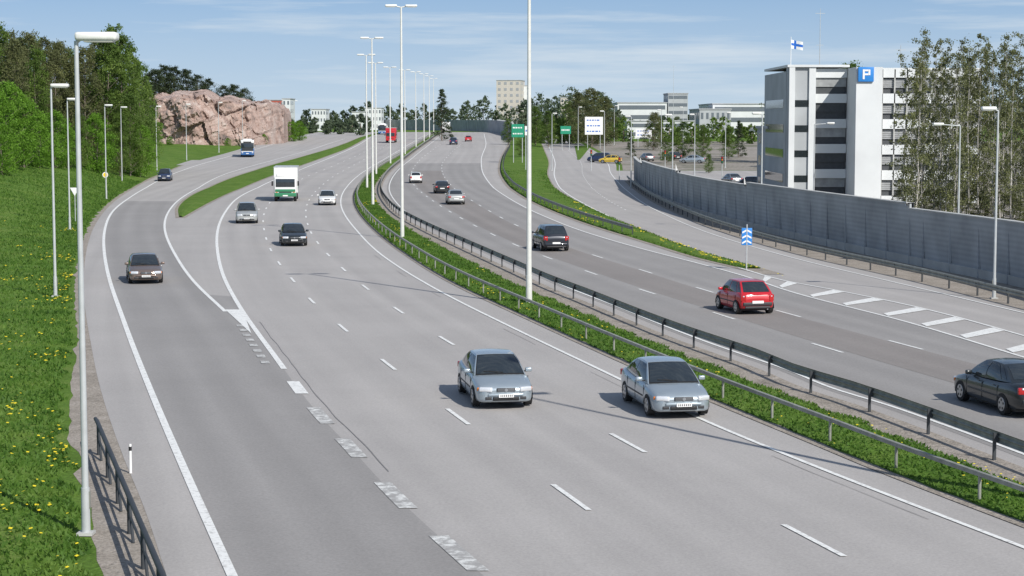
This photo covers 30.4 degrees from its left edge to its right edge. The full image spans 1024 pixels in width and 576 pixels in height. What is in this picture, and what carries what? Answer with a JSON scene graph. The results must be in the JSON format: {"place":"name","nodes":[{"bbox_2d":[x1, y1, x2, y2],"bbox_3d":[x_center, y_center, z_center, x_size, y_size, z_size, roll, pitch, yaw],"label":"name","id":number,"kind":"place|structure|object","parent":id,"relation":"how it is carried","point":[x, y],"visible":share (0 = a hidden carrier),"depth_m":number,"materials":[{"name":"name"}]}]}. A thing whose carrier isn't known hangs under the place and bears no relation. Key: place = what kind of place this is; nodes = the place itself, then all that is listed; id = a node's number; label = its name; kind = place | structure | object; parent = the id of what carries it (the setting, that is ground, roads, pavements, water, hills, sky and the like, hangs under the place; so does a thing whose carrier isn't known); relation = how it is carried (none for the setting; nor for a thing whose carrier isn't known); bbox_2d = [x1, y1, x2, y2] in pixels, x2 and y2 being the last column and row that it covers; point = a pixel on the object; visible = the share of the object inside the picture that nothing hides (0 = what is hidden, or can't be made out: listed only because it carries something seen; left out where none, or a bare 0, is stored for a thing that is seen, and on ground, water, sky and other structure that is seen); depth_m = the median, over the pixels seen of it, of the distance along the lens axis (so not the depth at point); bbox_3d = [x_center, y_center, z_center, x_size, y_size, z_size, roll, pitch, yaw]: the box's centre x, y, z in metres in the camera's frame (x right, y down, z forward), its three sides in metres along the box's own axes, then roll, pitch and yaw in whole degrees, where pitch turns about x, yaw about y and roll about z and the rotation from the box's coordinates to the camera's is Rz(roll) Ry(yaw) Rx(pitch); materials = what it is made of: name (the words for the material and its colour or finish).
{"place":"outdoors","nodes":[
{"label":"outdoors","id":0,"kind":"place"},
{"bbox_2d":[0,144,240,265],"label":"grass bank","id":1,"kind":"structure","parent":0,"point":[174,155],"depth_m":204.87,"materials":[{"name":"plant"}]},
{"bbox_2d":[0,123,21,174],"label":"deciduous tree","id":2,"kind":"object","parent":1,"relation":"on","point":[4,167],"visible":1,"depth_m":199.52,"materials":[{"name":"green plant"}]},
{"bbox_2d":[0,88,27,160],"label":"deciduous tree","id":3,"kind":"object","parent":1,"relation":"on","point":[3,97],"visible":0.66,"depth_m":211.03,"materials":[{"name":"green plant"}]},
{"bbox_2d":[0,36,38,152],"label":"deciduous tree","id":4,"kind":"object","parent":1,"relation":"on","point":[14,43],"visible":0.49,"depth_m":247.66,"materials":[{"name":"green plant"}]},
{"bbox_2d":[0,80,42,167],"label":"deciduous tree","id":5,"kind":"object","parent":1,"relation":"on","point":[10,87],"visible":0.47,"depth_m":217.06,"materials":[{"name":"green plant"}]},
{"bbox_2d":[2,96,54,167],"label":"deciduous tree","id":6,"kind":"object","parent":1,"relation":"on","point":[32,145],"visible":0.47,"depth_m":223.70,"materials":[{"name":"green plant"}]},
{"bbox_2d":[14,29,45,133],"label":"deciduous tree","id":7,"kind":"object","parent":1,"relation":"on","point":[29,38],"visible":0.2,"depth_m":265.21,"materials":[{"name":"green plant"}]},
{"bbox_2d":[20,45,53,155],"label":"birch tree","id":8,"kind":"object","parent":1,"relation":"on","point":[34,63],"visible":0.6,"depth_m":255.95,"materials":[{"name":"green plant"}]},
{"bbox_2d":[18,114,65,167],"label":"deciduous tree","id":9,"kind":"object","parent":1,"relation":"on","point":[40,162],"visible":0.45,"depth_m":230.85,"materials":[{"name":"green plant"}]},
{"bbox_2d":[32,36,66,134],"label":"deciduous tree","id":10,"kind":"object","parent":1,"relation":"on","point":[42,41],"visible":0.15,"depth_m":269.73,"materials":[{"name":"green plant"}]},
{"bbox_2d":[35,108,75,169],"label":"deciduous tree","id":11,"kind":"object","parent":1,"relation":"on","point":[59,123],"visible":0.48,"depth_m":239.32,"materials":[{"name":"green plant"}]},
{"bbox_2d":[41,47,74,155],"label":"deciduous tree","id":12,"kind":"object","parent":1,"relation":"on","point":[60,75],"visible":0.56,"depth_m":262.53,"materials":[{"name":"green plant"}]},
{"bbox_2d":[49,38,83,151],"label":"deciduous tree","id":13,"kind":"object","parent":1,"relation":"on","point":[59,45],"visible":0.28,"depth_m":272.05,"materials":[{"name":"green plant"}]},
{"bbox_2d":[69,115,92,167],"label":"deciduous tree","id":14,"kind":"object","parent":1,"relation":"on","point":[85,142],"visible":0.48,"depth_m":249.16,"materials":[{"name":"green plant"}]},
{"bbox_2d":[62,44,110,160],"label":"deciduous tree","id":15,"kind":"object","parent":1,"relation":"on","point":[84,72],"visible":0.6,"depth_m":265.90,"materials":[{"name":"green plant"}]},
{"bbox_2d":[80,43,119,157],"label":"deciduous tree","id":16,"kind":"object","parent":1,"relation":"on","point":[95,48],"visible":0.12,"depth_m":275.67,"materials":[{"name":"green plant"}]},
{"bbox_2d":[81,112,124,172],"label":"deciduous tree","id":17,"kind":"object","parent":1,"relation":"on","point":[99,134],"visible":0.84,"depth_m":253.88,"materials":[{"name":"green plant"}]},
{"bbox_2d":[82,30,131,166],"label":"birch tree","id":18,"kind":"object","parent":1,"relation":"on","point":[107,54],"visible":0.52,"depth_m":269.88,"materials":[{"name":"green plant"}]},
{"bbox_2d":[103,32,150,171],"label":"birch tree","id":19,"kind":"object","parent":1,"relation":"on","point":[122,43],"visible":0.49,"depth_m":273.21,"materials":[{"name":"green plant"}]},
{"bbox_2d":[124,47,154,152],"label":"birch tree","id":20,"kind":"object","parent":1,"relation":"on","point":[136,76],"visible":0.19,"depth_m":283.25,"materials":[{"name":"green plant"}]},
{"bbox_2d":[130,59,161,168],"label":"birch tree","id":21,"kind":"object","parent":1,"relation":"on","point":[143,82],"visible":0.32,"depth_m":290.45,"materials":[{"name":"green plant"}]},
{"bbox_2d":[141,83,164,164],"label":"birch tree","id":22,"kind":"object","parent":1,"relation":"on","point":[154,109],"visible":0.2,"depth_m":298.77,"materials":[{"name":"green plant"}]},
{"bbox_2d":[0,122,1023,575],"bbox_3d":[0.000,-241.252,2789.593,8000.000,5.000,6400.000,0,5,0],"label":"ground","id":23,"kind":"structure","parent":0,"point":[90,564],"depth_m":54.62,"materials":[{"name":"green plant"}]},
{"bbox_2d":[50,84,68,296],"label":"street lamp","id":24,"kind":"object","parent":23,"relation":"on","point":[55,284],"visible":0.99,"depth_m":90.80,"materials":[{"name":"metal"}]},
{"bbox_2d":[0,160,140,575],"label":"grass","id":25,"kind":"structure","parent":23,"relation":"on","point":[62,319],"depth_m":66.33,"materials":[{"name":"plant"}]},
{"bbox_2d":[74,32,118,535],"bbox_3d":[-8.417,-0.023,38.339,1.010,10.275,0.340,0,5,3],"label":"street lamp","id":26,"kind":"object","parent":23,"relation":"on","point":[99,37],"visible":1,"depth_m":38.32,"materials":[{"name":"metal"}]},
{"bbox_2d":[92,23,145,158],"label":"birch tree","id":27,"kind":"object","parent":23,"relation":"on","point":[118,27],"visible":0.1,"depth_m":277.38,"materials":[{"name":"green plant"}]},
{"bbox_2d":[108,112,135,175],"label":"deciduous tree","id":28,"kind":"object","parent":23,"relation":"on","point":[120,120],"visible":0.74,"depth_m":260.97,"materials":[{"name":"green plant"}]},
{"bbox_2d":[67,165,182,575],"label":"gravel shoulder","id":29,"kind":"object","parent":23,"relation":"on","point":[118,551],"visible":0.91,"depth_m":44.71},
{"bbox_2d":[93,417,166,575],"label":"roadside railing","id":30,"kind":"object","parent":29,"relation":"on","point":[144,538],"visible":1,"depth_m":38.75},
{"bbox_2d":[115,92,153,175],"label":"deciduous tree","id":31,"kind":"object","parent":23,"relation":"on","point":[137,117],"visible":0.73,"depth_m":266.79,"materials":[{"name":"green plant"}]},
{"bbox_2d":[119,123,160,176],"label":"deciduous tree","id":32,"kind":"object","parent":23,"relation":"on","point":[148,149],"visible":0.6,"depth_m":271.07,"materials":[{"name":"green plant"}]},
{"bbox_2d":[140,89,290,145],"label":"rock cliff","id":33,"kind":"structure","parent":23,"relation":"on","point":[198,117],"depth_m":430.39,"materials":[{"name":"stone"}]},
{"bbox_2d":[161,65,189,93],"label":"pine tree","id":34,"kind":"object","parent":33,"relation":"on","point":[172,74],"visible":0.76,"depth_m":454.43,"materials":[{"name":"green plant"}]},
{"bbox_2d":[430,89,453,140],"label":"spruce tree","id":35,"kind":"object","parent":23,"relation":"on","point":[445,110],"visible":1,"depth_m":477.59,"materials":[{"name":"green plant"}]},
{"bbox_2d":[384,119,513,134],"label":"noise barrier wall","id":36,"kind":"structure","parent":23,"relation":"on","point":[489,125],"depth_m":692.72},
{"bbox_2d":[291,93,680,134],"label":"distant tree line","id":37,"kind":"object","parent":23,"relation":"on","point":[327,127],"visible":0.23,"depth_m":592.51,"materials":[{"name":"green plant"}]},
{"bbox_2d":[496,80,524,123],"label":"apartment tower","id":38,"kind":"structure","parent":23,"relation":"on","point":[510,93],"depth_m":875.61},
{"bbox_2d":[0,200,1020,575],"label":"dandelion flowers","id":39,"kind":"object","parent":23,"relation":"on","point":[58,354],"visible":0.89,"depth_m":62.13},
{"bbox_2d":[51,78,1023,128],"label":"distant tree line","id":40,"kind":"object","parent":23,"relation":"on","point":[465,111],"visible":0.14,"depth_m":849.67,"materials":[{"name":"green plant"}]},
{"bbox_2d":[531,105,546,144],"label":"birch tree","id":41,"kind":"object","parent":23,"relation":"on","point":[535,127],"visible":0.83,"depth_m":428.02,"materials":[{"name":"green plant"}]},
{"bbox_2d":[537,110,559,146],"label":"birch tree","id":42,"kind":"object","parent":23,"relation":"on","point":[543,140],"visible":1,"depth_m":418.39,"materials":[{"name":"green plant"}]},
{"bbox_2d":[563,91,590,144],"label":"deciduous tree","id":43,"kind":"object","parent":23,"relation":"on","point":[576,101],"visible":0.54,"depth_m":437.59,"materials":[{"name":"green plant"}]},
{"bbox_2d":[570,87,610,146],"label":"deciduous tree","id":44,"kind":"object","parent":23,"relation":"on","point":[593,92],"visible":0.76,"depth_m":417.88,"materials":[{"name":"green plant"}]},
{"bbox_2d":[531,116,756,144],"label":"distant tree line","id":45,"kind":"object","parent":23,"relation":"on","point":[746,132],"visible":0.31,"depth_m":452.88,"materials":[{"name":"green plant"}]},
{"bbox_2d":[623,120,694,138],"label":"warehouse building","id":46,"kind":"structure","parent":23,"relation":"on","point":[639,124],"depth_m":498.11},
{"bbox_2d":[673,120,695,157],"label":"birch tree","id":47,"kind":"object","parent":23,"relation":"on","point":[682,134],"visible":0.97,"depth_m":348.48,"materials":[{"name":"green plant"}]},
{"bbox_2d":[691,124,714,156],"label":"birch tree","id":48,"kind":"object","parent":23,"relation":"on","point":[703,152],"visible":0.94,"depth_m":343.65,"materials":[{"name":"green plant"}]},
{"bbox_2d":[689,109,731,136],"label":"warehouse building","id":49,"kind":"structure","parent":23,"relation":"on","point":[701,116],"depth_m":517.94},
{"bbox_2d":[718,126,738,158],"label":"birch tree","id":50,"kind":"object","parent":23,"relation":"on","point":[728,139],"visible":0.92,"depth_m":348.61,"materials":[{"name":"green plant"}]},
{"bbox_2d":[698,103,763,135],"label":"warehouse building","id":51,"kind":"structure","parent":23,"relation":"on","point":[743,114],"depth_m":537.71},
{"bbox_2d":[625,181,1023,309],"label":"gravel verge","id":52,"kind":"structure","parent":23,"relation":"on","point":[969,290],"depth_m":111.16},
{"bbox_2d":[627,176,1023,303],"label":"guardrail","id":53,"kind":"object","parent":52,"relation":"on","point":[978,284],"visible":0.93,"depth_m":108.96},
{"bbox_2d":[981,107,998,298],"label":"street lamp","id":54,"kind":"object","parent":52,"relation":"on","point":[995,218],"visible":1,"depth_m":89.82,"materials":[{"name":"metal"}]},
{"bbox_2d":[633,156,1023,287],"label":"noise barrier wall","id":55,"kind":"structure","parent":23,"relation":"on","point":[909,233],"depth_m":121.16,"materials":[{"name":"metal"}]},
{"bbox_2d":[884,37,935,209],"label":"birch tree","id":56,"kind":"object","parent":23,"relation":"on","point":[920,66],"visible":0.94,"depth_m":138.97,"materials":[{"name":"green plant"}]},
{"bbox_2d":[897,52,932,207],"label":"birch tree","id":57,"kind":"object","parent":23,"relation":"on","point":[922,134],"visible":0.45,"depth_m":153.38,"materials":[{"name":"green plant"}]},
{"bbox_2d":[908,27,951,208],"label":"birch tree","id":58,"kind":"object","parent":23,"relation":"on","point":[926,56],"visible":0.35,"depth_m":158.62,"materials":[{"name":"green plant"}]},
{"bbox_2d":[921,61,948,209],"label":"birch tree","id":59,"kind":"object","parent":23,"relation":"on","point":[932,81],"visible":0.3,"depth_m":169.55,"materials":[{"name":"green plant"}]},
{"bbox_2d":[925,38,966,210],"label":"birch tree","id":60,"kind":"object","parent":23,"relation":"on","point":[943,82],"visible":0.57,"depth_m":153.40,"materials":[{"name":"green plant"}]},
{"bbox_2d":[933,39,973,212],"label":"birch tree","id":61,"kind":"object","parent":23,"relation":"on","point":[956,97],"visible":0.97,"depth_m":139.85,"materials":[{"name":"green plant"}]},
{"bbox_2d":[941,33,996,213],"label":"birch tree","id":62,"kind":"object","parent":23,"relation":"on","point":[975,130],"visible":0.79,"depth_m":148.94,"materials":[{"name":"green plant"}]},
{"bbox_2d":[957,55,994,213],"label":"birch tree","id":63,"kind":"object","parent":23,"relation":"on","point":[971,124],"visible":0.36,"depth_m":152.91,"materials":[{"name":"green plant"}]},
{"bbox_2d":[966,37,999,216],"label":"birch tree","id":64,"kind":"object","parent":23,"relation":"on","point":[988,87],"visible":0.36,"depth_m":152.99,"materials":[{"name":"green plant"}]},
{"bbox_2d":[972,32,1021,216],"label":"birch tree","id":65,"kind":"object","parent":23,"relation":"on","point":[1004,48],"visible":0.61,"depth_m":150.51,"materials":[{"name":"green plant"}]},
{"bbox_2d":[975,49,1023,219],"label":"birch tree","id":66,"kind":"object","parent":23,"relation":"on","point":[1002,114],"visible":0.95,"depth_m":140.67,"materials":[{"name":"green plant"}]},
{"bbox_2d":[993,31,1023,218],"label":"birch tree","id":67,"kind":"object","parent":23,"relation":"on","point":[1021,37],"visible":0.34,"depth_m":163.30,"materials":[{"name":"green plant"}]},
{"bbox_2d":[1007,66,1023,218],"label":"birch tree","id":68,"kind":"object","parent":23,"relation":"on","point":[1021,116],"visible":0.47,"depth_m":161.82,"materials":[{"name":"green plant"}]},
{"bbox_2d":[0,0,1023,121],"label":"sky","id":69,"kind":"structure","parent":0,"point":[305,51],"materials":[{"name":"blue"}]},
{"bbox_2d":[84,132,1023,575],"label":"motorway road","id":70,"kind":"structure","parent":0,"point":[684,494],"depth_m":54.35,"materials":[{"name":"asphalt"}]},
{"bbox_2d":[234,202,259,222],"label":"car","id":71,"kind":"object","parent":70,"relation":"on","point":[246,211],"visible":1,"depth_m":156.44,"materials":[{"name":"paint"}]},
{"bbox_2d":[175,133,377,217],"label":"ramp island grass","id":72,"kind":"structure","parent":70,"relation":"on","point":[193,202],"depth_m":256.94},
{"bbox_2d":[271,165,298,200],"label":"white truck","id":73,"kind":"object","parent":70,"relation":"on","point":[286,180],"visible":1,"depth_m":198.69,"materials":[{"name":"paint"}]},
{"bbox_2d":[278,223,308,245],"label":"dark car","id":74,"kind":"object","parent":70,"relation":"on","point":[292,233],"visible":1,"depth_m":128.32,"materials":[{"name":"paint"}]},
{"bbox_2d":[105,201,482,575],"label":"ramp road surface","id":75,"kind":"object","parent":70,"relation":"attached to","point":[284,481],"visible":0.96,"depth_m":49.17,"materials":[{"name":"asphalt"}]},
{"bbox_2d":[125,253,164,282],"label":"brown car","id":76,"kind":"object","parent":75,"relation":"on","point":[143,266],"visible":1,"depth_m":98.88,"materials":[{"name":"paint"}]},
{"bbox_2d":[317,190,336,204],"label":"white car","id":77,"kind":"object","parent":70,"relation":"on","point":[326,196],"visible":1,"depth_m":190.15,"materials":[{"name":"paint"}]},
{"bbox_2d":[457,348,532,405],"bbox_3d":[-0.556,2.658,57.700,2.080,1.455,4.715,-1,5,-10],"label":"silver car","id":78,"kind":"object","parent":70,"relation":"on","point":[492,375],"visible":1,"depth_m":56.42,"materials":[{"name":"paint"}]},
{"bbox_2d":[102,133,1023,575],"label":"road markings","id":79,"kind":"object","parent":70,"relation":"on","point":[446,543],"visible":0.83,"depth_m":63.47,"materials":[{"name":"paint"}]},
{"bbox_2d":[585,117,602,147],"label":"direction sign","id":80,"kind":"object","parent":70,"relation":"on","point":[593,125],"visible":1,"depth_m":408.46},
{"bbox_2d":[498,138,781,273],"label":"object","id":81,"kind":"structure","parent":70,"relation":"on","point":[762,271],"depth_m":142.36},
{"bbox_2d":[503,144,632,234],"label":"guardrail","id":82,"kind":"object","parent":81,"relation":"on","point":[612,222],"visible":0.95,"depth_m":170.90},
{"bbox_2d":[500,135,754,267],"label":"exit island grass","id":83,"kind":"structure","parent":81,"relation":"on","point":[539,160],"depth_m":223.93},
{"bbox_2d":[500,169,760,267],"bbox_3d":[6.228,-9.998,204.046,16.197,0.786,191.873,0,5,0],"label":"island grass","id":84,"kind":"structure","parent":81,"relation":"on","point":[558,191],"depth_m":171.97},
{"bbox_2d":[620,356,708,415],"bbox_3d":[4.502,2.819,55.885,2.080,1.455,4.715,-1,5,-10],"label":"silver car","id":85,"kind":"object","parent":70,"relation":"on","point":[653,385],"visible":1,"depth_m":54.70,"materials":[{"name":"paint"}]},
{"bbox_2d":[352,134,1023,526],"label":"median gravel","id":86,"kind":"structure","parent":70,"relation":"on","point":[948,446],"depth_m":61.76,"materials":[{"name":"gravel"}]},
{"bbox_2d":[360,37,382,203],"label":"street lamp","id":87,"kind":"object","parent":86,"relation":"on","point":[372,165],"visible":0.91,"depth_m":187.33,"materials":[{"name":"metal"}]},
{"bbox_2d":[385,4,416,236],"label":"street lamp","id":88,"kind":"object","parent":86,"relation":"on","point":[401,155],"visible":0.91,"depth_m":135.39,"materials":[{"name":"metal"}]},
{"bbox_2d":[526,0,531,302],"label":"street lamp","id":89,"kind":"object","parent":86,"relation":"on","point":[529,260],"visible":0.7,"depth_m":86.44,"materials":[{"name":"metal"}]},
{"bbox_2d":[357,134,1023,499],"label":"guardrail","id":90,"kind":"object","parent":86,"relation":"on","point":[978,473],"visible":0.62,"depth_m":54.76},
{"bbox_2d":[380,132,1023,459],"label":"guardrail","id":91,"kind":"object","parent":86,"relation":"on","point":[994,436],"visible":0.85,"depth_m":62.70,"materials":[{"name":"metal"}]},
{"bbox_2d":[387,163,1023,458],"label":"outbound road surface","id":92,"kind":"object","parent":70,"relation":"attached to","point":[469,180],"visible":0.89,"depth_m":83.36,"materials":[{"name":"asphalt"}]},
{"bbox_2d":[414,171,976,382],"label":"lane surface","id":93,"kind":"object","parent":92,"relation":"on","point":[942,367],"visible":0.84,"depth_m":85.08,"materials":[{"name":"asphalt"}]},
{"bbox_2d":[532,224,568,250],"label":"dark suv","id":94,"kind":"object","parent":93,"relation":"on","point":[550,236],"visible":1,"depth_m":122.79,"materials":[{"name":"grey paint"}]},
{"bbox_2d":[715,278,773,313],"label":"red car","id":95,"kind":"object","parent":93,"relation":"on","point":[738,295],"visible":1,"depth_m":82.94,"materials":[{"name":"paint"}]},
{"bbox_2d":[953,358,1023,414],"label":"black car","id":96,"kind":"object","parent":92,"relation":"on","point":[998,383],"visible":1,"depth_m":55.13,"materials":[{"name":"paint"}]},
{"bbox_2d":[612,102,666,119],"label":"office building","id":97,"kind":"structure","parent":0,"point":[638,110],"depth_m":637.16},
{"bbox_2d":[663,93,688,119],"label":"office building","id":98,"kind":"structure","parent":0,"point":[680,99],"depth_m":647.03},
{"bbox_2d":[354,132,1023,520],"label":"median grass","id":99,"kind":"structure","parent":0,"point":[364,196],"depth_m":58.19,"materials":[{"name":"plant"}]},
{"bbox_2d":[585,141,1022,169],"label":"yard pavement","id":100,"kind":"structure","parent":0,"point":[734,162],"depth_m":367.84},
{"bbox_2d":[594,97,620,145],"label":"deciduous tree","id":101,"kind":"object","parent":100,"relation":"on","point":[607,104],"visible":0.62,"depth_m":427.86,"materials":[{"name":"green plant"}]},
{"bbox_2d":[639,111,665,149],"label":"deciduous tree","id":102,"kind":"object","parent":100,"relation":"on","point":[653,116],"visible":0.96,"depth_m":398.40,"materials":[{"name":"green plant"}]},
{"bbox_2d":[614,171,1020,180],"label":"side street road","id":103,"kind":"structure","parent":0,"point":[712,175],"depth_m":287.64,"materials":[{"name":"asphalt"}]},
{"bbox_2d":[919,182,1023,220],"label":"yard pavement","id":104,"kind":"structure","parent":0,"point":[1008,217],"depth_m":181.27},
{"bbox_2d":[756,126,767,183],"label":"annex building","id":105,"kind":"structure","parent":104,"relation":"on","point":[759,130],"depth_m":220.97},
{"bbox_2d":[764,65,982,202],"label":"parking garage","id":106,"kind":"structure","parent":104,"relation":"on","point":[854,155],"depth_m":198.62,"materials":[{"name":"concrete"}]},
{"bbox_2d":[985,193,1023,220],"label":"shrub","id":107,"kind":"object","parent":104,"relation":"on","point":[1016,212],"visible":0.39,"depth_m":144.81,"materials":[{"name":"green plant"}]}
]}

